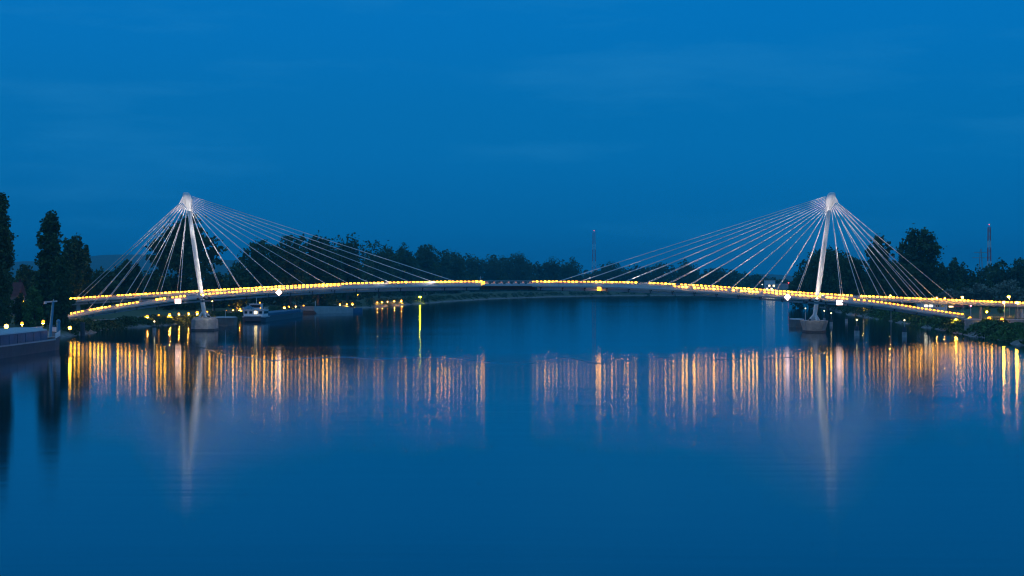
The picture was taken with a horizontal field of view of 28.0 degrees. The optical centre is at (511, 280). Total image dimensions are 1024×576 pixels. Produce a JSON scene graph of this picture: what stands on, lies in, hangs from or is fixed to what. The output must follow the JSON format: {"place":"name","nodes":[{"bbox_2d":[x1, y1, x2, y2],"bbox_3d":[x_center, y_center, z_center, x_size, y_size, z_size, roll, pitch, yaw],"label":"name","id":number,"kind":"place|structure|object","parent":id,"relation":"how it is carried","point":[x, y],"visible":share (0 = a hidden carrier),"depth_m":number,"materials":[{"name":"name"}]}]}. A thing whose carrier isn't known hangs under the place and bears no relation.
{"place":"outdoors","nodes":[
{"label":"outdoors","id":0,"kind":"place"},
{"bbox_2d":[95,304,335,320],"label":"path","id":1,"kind":"structure","parent":0,"point":[179,315],"depth_m":703.81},
{"bbox_2d":[9,254,985,281],"bbox_3d":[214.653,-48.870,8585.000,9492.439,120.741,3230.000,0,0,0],"label":"hills","id":2,"kind":"structure","parent":0,"point":[105,262],"depth_m":8110.12,"materials":[{"name":"plant"}]},
{"bbox_2d":[0,295,1023,575],"bbox_3d":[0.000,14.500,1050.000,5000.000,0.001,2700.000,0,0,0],"label":"water","id":3,"kind":"structure","parent":0,"point":[880,449],"depth_m":179.64,"materials":[{"name":"blue liquid"}]},
{"bbox_2d":[0,299,70,358],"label":"cargo barge","id":4,"kind":"object","parent":3,"relation":"on","point":[17,341],"visible":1,"depth_m":409.07,"materials":[{"name":"paint"}]},
{"bbox_2d":[80,322,84,335],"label":"mooring post","id":5,"kind":"object","parent":3,"relation":"in","point":[82,328],"visible":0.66,"depth_m":538.72,"materials":[{"name":"metal"}]},
{"bbox_2d":[216,311,237,325],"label":"boat","id":6,"kind":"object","parent":3,"relation":"in","point":[227,321],"depth_m":661.53,"materials":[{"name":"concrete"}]},
{"bbox_2d":[242,298,302,321],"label":"river ship","id":7,"kind":"object","parent":3,"relation":"on","point":[256,312],"visible":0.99,"depth_m":727.47,"materials":[{"name":"paint"}]},
{"bbox_2d":[300,301,361,313],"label":"flat barge","id":8,"kind":"object","parent":3,"relation":"on","point":[315,309],"visible":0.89,"depth_m":915.45,"materials":[{"name":"grey paint"}]},
{"bbox_2d":[789,312,805,326],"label":"concrete pier","id":9,"kind":"structure","parent":3,"relation":"in","point":[794,322],"depth_m":639.70,"materials":[{"name":"concrete"}]},
{"bbox_2d":[854,319,859,335],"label":"mooring post","id":10,"kind":"object","parent":3,"relation":"in","point":[856,332],"visible":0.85,"depth_m":542.65,"materials":[{"name":"concrete"}]},
{"bbox_2d":[902,319,906,336],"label":"mooring post","id":11,"kind":"object","parent":3,"relation":"in","point":[904,333],"visible":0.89,"depth_m":527.31,"materials":[{"name":"metal"}]},
{"bbox_2d":[0,289,1023,345],"bbox_3d":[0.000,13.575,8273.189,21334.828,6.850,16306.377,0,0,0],"label":"ground","id":12,"kind":"structure","parent":0,"point":[994,314],"depth_m":837.14,"materials":[{"name":"black"}]},
{"bbox_2d":[0,192,18,325],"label":"poplar tree","id":13,"kind":"object","parent":12,"relation":"on","point":[7,262],"visible":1,"depth_m":518.74,"materials":[{"name":"green plant"}]},
{"bbox_2d":[11,293,23,326],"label":"young tree","id":14,"kind":"object","parent":12,"relation":"on","point":[16,308],"visible":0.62,"depth_m":528.72,"materials":[{"name":"green plant"}]},
{"bbox_2d":[10,279,26,315],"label":"building","id":15,"kind":"structure","parent":12,"relation":"on","point":[18,288],"depth_m":642.82,"materials":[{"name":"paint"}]},
{"bbox_2d":[14,264,38,300],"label":"broad tree","id":16,"kind":"object","parent":12,"relation":"on","point":[24,274],"visible":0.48,"depth_m":658.03,"materials":[{"name":"green plant"}]},
{"bbox_2d":[21,285,46,327],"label":"young tree","id":17,"kind":"object","parent":12,"relation":"on","point":[32,308],"visible":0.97,"depth_m":523.95,"materials":[{"name":"green plant"}]},
{"bbox_2d":[30,210,65,324],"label":"poplar tree","id":18,"kind":"object","parent":12,"relation":"on","point":[48,240],"visible":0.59,"depth_m":553.13,"materials":[{"name":"green plant"}]},
{"bbox_2d":[43,255,76,325],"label":"poplar tree","id":19,"kind":"object","parent":12,"relation":"on","point":[60,290],"visible":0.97,"depth_m":546.64,"materials":[{"name":"green plant"}]},
{"bbox_2d":[62,233,87,312],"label":"broad tree","id":20,"kind":"object","parent":12,"relation":"on","point":[73,250],"visible":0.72,"depth_m":638.88,"materials":[{"name":"green plant"}]},
{"bbox_2d":[80,245,94,315],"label":"poplar tree","id":21,"kind":"object","parent":12,"relation":"on","point":[88,275],"visible":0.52,"depth_m":659.20,"materials":[{"name":"green plant"}]},
{"bbox_2d":[91,266,118,307],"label":"broad tree","id":22,"kind":"object","parent":12,"relation":"on","point":[100,285],"visible":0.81,"depth_m":756.76,"materials":[{"name":"green plant"}]},
{"bbox_2d":[112,259,145,308],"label":"broad tree","id":23,"kind":"object","parent":12,"relation":"on","point":[129,279],"visible":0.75,"depth_m":796.86,"materials":[{"name":"green plant"}]},
{"bbox_2d":[140,270,173,309],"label":"broad tree","id":24,"kind":"object","parent":12,"relation":"on","point":[153,283],"visible":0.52,"depth_m":777.12,"materials":[{"name":"green plant"}]},
{"bbox_2d":[154,273,204,309],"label":"broad tree","id":25,"kind":"object","parent":12,"relation":"on","point":[192,286],"visible":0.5,"depth_m":783.51,"materials":[{"name":"green plant"}]},
{"bbox_2d":[145,213,227,290],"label":"spreading tree","id":26,"kind":"object","parent":12,"relation":"on","point":[187,267],"visible":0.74,"depth_m":784.01,"materials":[{"name":"green plant"}]},
{"bbox_2d":[55,303,323,335],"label":"undergrowth","id":27,"kind":"object","parent":12,"relation":"on","point":[92,325],"visible":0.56,"depth_m":649.83,"materials":[{"name":"green plant"}]},
{"bbox_2d":[202,273,229,310],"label":"broad tree","id":28,"kind":"object","parent":12,"relation":"on","point":[210,282],"visible":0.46,"depth_m":787.59,"materials":[{"name":"green plant"}]},
{"bbox_2d":[225,273,250,309],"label":"broad tree","id":29,"kind":"object","parent":12,"relation":"on","point":[231,283],"visible":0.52,"depth_m":798.82,"materials":[{"name":"green plant"}]},
{"bbox_2d":[237,238,283,303],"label":"spreading tree","id":30,"kind":"object","parent":12,"relation":"on","point":[261,275],"visible":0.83,"depth_m":897.00,"materials":[{"name":"green plant"}]},
{"bbox_2d":[269,234,309,307],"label":"broad tree","id":31,"kind":"object","parent":12,"relation":"on","point":[284,278],"visible":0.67,"depth_m":926.57,"materials":[{"name":"green plant"}]},
{"bbox_2d":[68,232,546,307],"bbox_3d":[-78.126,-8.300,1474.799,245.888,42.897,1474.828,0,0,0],"label":"woodland","id":32,"kind":"object","parent":12,"relation":"on","point":[473,271],"visible":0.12,"depth_m":1511.43,"materials":[{"name":"green plant"}]},
{"bbox_2d":[80,278,558,307],"bbox_3d":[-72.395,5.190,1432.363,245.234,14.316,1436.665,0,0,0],"label":"woodland","id":33,"kind":"object","parent":12,"relation":"on","point":[355,296],"visible":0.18,"depth_m":1175.11,"materials":[{"name":"green plant"}]},
{"bbox_2d":[302,230,340,305],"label":"broad tree","id":34,"kind":"object","parent":12,"relation":"on","point":[323,276],"visible":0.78,"depth_m":956.24,"materials":[{"name":"green plant"}]},
{"bbox_2d":[336,235,367,300],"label":"broad tree","id":35,"kind":"object","parent":12,"relation":"on","point":[349,278],"visible":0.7,"depth_m":1126.21,"materials":[{"name":"green plant"}]},
{"bbox_2d":[363,240,395,297],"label":"broad tree","id":36,"kind":"object","parent":12,"relation":"on","point":[383,275],"visible":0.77,"depth_m":1296.11,"materials":[{"name":"green plant"}]},
{"bbox_2d":[394,242,418,296],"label":"broad tree","id":37,"kind":"object","parent":12,"relation":"on","point":[403,253],"visible":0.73,"depth_m":1437.75,"materials":[{"name":"green plant"}]},
{"bbox_2d":[412,245,443,294],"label":"broad tree","id":38,"kind":"object","parent":12,"relation":"on","point":[426,262],"visible":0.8,"depth_m":1556.15,"materials":[{"name":"green plant"}]},
{"bbox_2d":[435,250,466,293],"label":"broad tree","id":39,"kind":"object","parent":12,"relation":"on","point":[456,268],"visible":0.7,"depth_m":1725.30,"materials":[{"name":"green plant"}]},
{"bbox_2d":[478,254,508,291],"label":"broad tree","id":40,"kind":"object","parent":12,"relation":"on","point":[494,270],"visible":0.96,"depth_m":2015.74,"materials":[{"name":"green plant"}]},
{"bbox_2d":[324,291,702,307],"bbox_3d":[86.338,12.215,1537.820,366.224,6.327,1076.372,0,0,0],"label":"undergrowth","id":41,"kind":"object","parent":12,"relation":"on","point":[370,301],"visible":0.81,"depth_m":1413.14,"materials":[{"name":"green plant"}]},
{"bbox_2d":[509,251,536,290],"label":"broad tree","id":42,"kind":"object","parent":12,"relation":"on","point":[523,276],"visible":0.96,"depth_m":2046.26,"materials":[{"name":"green plant"}]},
{"bbox_2d":[67,192,1023,331],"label":"footbridge","id":43,"kind":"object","parent":12,"relation":"on","point":[813,323],"visible":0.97,"depth_m":591.76,"materials":[{"name":"grey paint"}]},
{"bbox_2d":[542,256,561,290],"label":"broad tree","id":44,"kind":"object","parent":12,"relation":"on","point":[551,270],"visible":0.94,"depth_m":2076.49,"materials":[{"name":"green plant"}]},
{"bbox_2d":[560,256,579,291],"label":"broad tree","id":45,"kind":"object","parent":12,"relation":"on","point":[567,271],"visible":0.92,"depth_m":2056.69,"materials":[{"name":"green plant"}]},
{"bbox_2d":[592,232,595,270],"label":"lattice mast","id":46,"kind":"object","parent":12,"relation":"on","point":[593,251],"visible":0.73,"depth_m":2248.37,"materials":[{"name":"metal"}]},
{"bbox_2d":[602,261,625,284],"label":"broad tree","id":47,"kind":"object","parent":12,"relation":"on","point":[618,272],"visible":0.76,"depth_m":2116.39,"materials":[{"name":"green plant"}]},
{"bbox_2d":[646,262,667,285],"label":"broad tree","id":48,"kind":"object","parent":12,"relation":"on","point":[652,275],"visible":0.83,"depth_m":2126.26,"materials":[{"name":"green plant"}]},
{"bbox_2d":[550,259,791,287],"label":"woodland","id":49,"kind":"object","parent":12,"relation":"on","point":[754,279],"visible":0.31,"depth_m":2202.49,"materials":[{"name":"green plant"}]},
{"bbox_2d":[556,278,792,290],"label":"woodland","id":50,"kind":"object","parent":12,"relation":"on","point":[743,284],"visible":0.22,"depth_m":2145.03,"materials":[{"name":"green plant"}]},
{"bbox_2d":[675,260,699,285],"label":"broad tree","id":51,"kind":"object","parent":12,"relation":"on","point":[686,270],"visible":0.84,"depth_m":2135.56,"materials":[{"name":"green plant"}]},
{"bbox_2d":[705,267,735,287],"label":"broad tree","id":52,"kind":"object","parent":12,"relation":"on","point":[719,274],"visible":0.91,"depth_m":2147.86,"materials":[{"name":"green plant"}]},
{"bbox_2d":[764,280,788,290],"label":"industrial building","id":53,"kind":"structure","parent":12,"relation":"on","point":[770,285],"depth_m":2105.41,"materials":[{"name":"white paint"}]},
{"bbox_2d":[792,259,820,308],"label":"broad tree","id":54,"kind":"object","parent":12,"relation":"on","point":[797,278],"visible":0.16,"depth_m":1059.51,"materials":[{"name":"green plant"}]},
{"bbox_2d":[799,245,844,310],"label":"broad tree","id":55,"kind":"object","parent":12,"relation":"on","point":[829,275],"visible":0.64,"depth_m":993.67,"materials":[{"name":"green plant"}]},
{"bbox_2d":[833,252,867,295],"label":"broad tree","id":56,"kind":"object","parent":12,"relation":"on","point":[847,280],"visible":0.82,"depth_m":955.89,"materials":[{"name":"green plant"}]},
{"bbox_2d":[823,302,891,316],"bbox_3d":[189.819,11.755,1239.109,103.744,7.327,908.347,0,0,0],"label":"undergrowth","id":57,"kind":"object","parent":12,"relation":"on","point":[847,309],"visible":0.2,"depth_m":878.26,"materials":[{"name":"green plant"}]},
{"bbox_2d":[862,233,895,293],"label":"spreading tree","id":58,"kind":"object","parent":12,"relation":"on","point":[878,274],"visible":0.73,"depth_m":927.78,"materials":[{"name":"green plant"}]},
{"bbox_2d":[880,261,923,304],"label":"broad tree","id":59,"kind":"object","parent":12,"relation":"on","point":[916,275],"visible":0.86,"depth_m":896.39,"materials":[{"name":"green plant"}]},
{"bbox_2d":[787,257,1023,307],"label":"woodland","id":60,"kind":"object","parent":12,"relation":"on","point":[995,273],"visible":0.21,"depth_m":1075.60,"materials":[{"name":"green plant"}]},
{"bbox_2d":[896,223,949,285],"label":"spreading tree","id":61,"kind":"object","parent":12,"relation":"on","point":[917,248],"visible":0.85,"depth_m":936.47,"materials":[{"name":"green plant"}]},
{"bbox_2d":[916,303,946,311],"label":"kiosk","id":62,"kind":"object","parent":12,"relation":"on","point":[941,307],"visible":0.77,"depth_m":735.00,"materials":[{"name":"white paint"}]},
{"bbox_2d":[913,282,950,307],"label":"willow bush","id":63,"kind":"object","parent":12,"relation":"on","point":[934,289],"visible":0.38,"depth_m":836.89,"materials":[{"name":"green plant"}]},
{"bbox_2d":[849,281,1021,306],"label":"woodland","id":64,"kind":"object","parent":12,"relation":"on","point":[943,286],"visible":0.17,"depth_m":909.36,"materials":[{"name":"green plant"}]},
{"bbox_2d":[866,309,1023,343],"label":"undergrowth","id":65,"kind":"object","parent":12,"relation":"on","point":[1019,335],"visible":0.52,"depth_m":551.25,"materials":[{"name":"green plant"}]},
{"bbox_2d":[939,257,963,287],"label":"broad tree","id":66,"kind":"object","parent":12,"relation":"on","point":[954,272],"visible":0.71,"depth_m":1046.76,"materials":[{"name":"green plant"}]},
{"bbox_2d":[936,287,974,308],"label":"willow bush","id":67,"kind":"object","parent":12,"relation":"on","point":[966,293],"visible":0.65,"depth_m":797.80,"materials":[{"name":"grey plant"}]},
{"bbox_2d":[964,319,981,329],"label":"quay wall","id":68,"kind":"structure","parent":12,"relation":"on","point":[967,322],"depth_m":555.60,"materials":[{"name":"concrete"}]},
{"bbox_2d":[974,249,986,270],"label":"power pylon","id":69,"kind":"object","parent":12,"relation":"on","point":[981,252],"visible":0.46,"depth_m":1599.85,"materials":[{"name":"grey metal"}]},
{"bbox_2d":[969,283,996,307],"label":"willow bush","id":70,"kind":"object","parent":12,"relation":"on","point":[981,292],"visible":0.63,"depth_m":827.02,"materials":[{"name":"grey plant"}]},
{"bbox_2d":[983,307,991,313],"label":"shrub","id":71,"kind":"object","parent":12,"relation":"on","point":[988,309],"visible":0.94,"depth_m":689.34,"materials":[{"name":"green plant"}]},
{"bbox_2d":[987,224,991,265],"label":"lattice mast","id":72,"kind":"object","parent":12,"relation":"on","point":[988,247],"visible":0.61,"depth_m":1500.18,"materials":[{"name":"metal"}]},
{"bbox_2d":[988,279,1023,307],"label":"willow bush","id":73,"kind":"object","parent":12,"relation":"on","point":[1001,291],"visible":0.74,"depth_m":816.36,"materials":[{"name":"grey plant"}]},
{"bbox_2d":[998,319,1023,322],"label":"quay wall","id":74,"kind":"structure","parent":12,"relation":"on","point":[1016,320],"depth_m":559.60,"materials":[{"name":"concrete"}]},
{"bbox_2d":[1018,288,1023,303],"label":"willow bush","id":75,"kind":"object","parent":12,"relation":"on","point":[1021,299],"visible":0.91,"depth_m":800.12,"materials":[{"name":"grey plant"}]},
{"bbox_2d":[0,0,1023,276],"label":"sky","id":76,"kind":"structure","parent":0,"point":[533,128],"materials":[{"name":"blue"}]}
]}

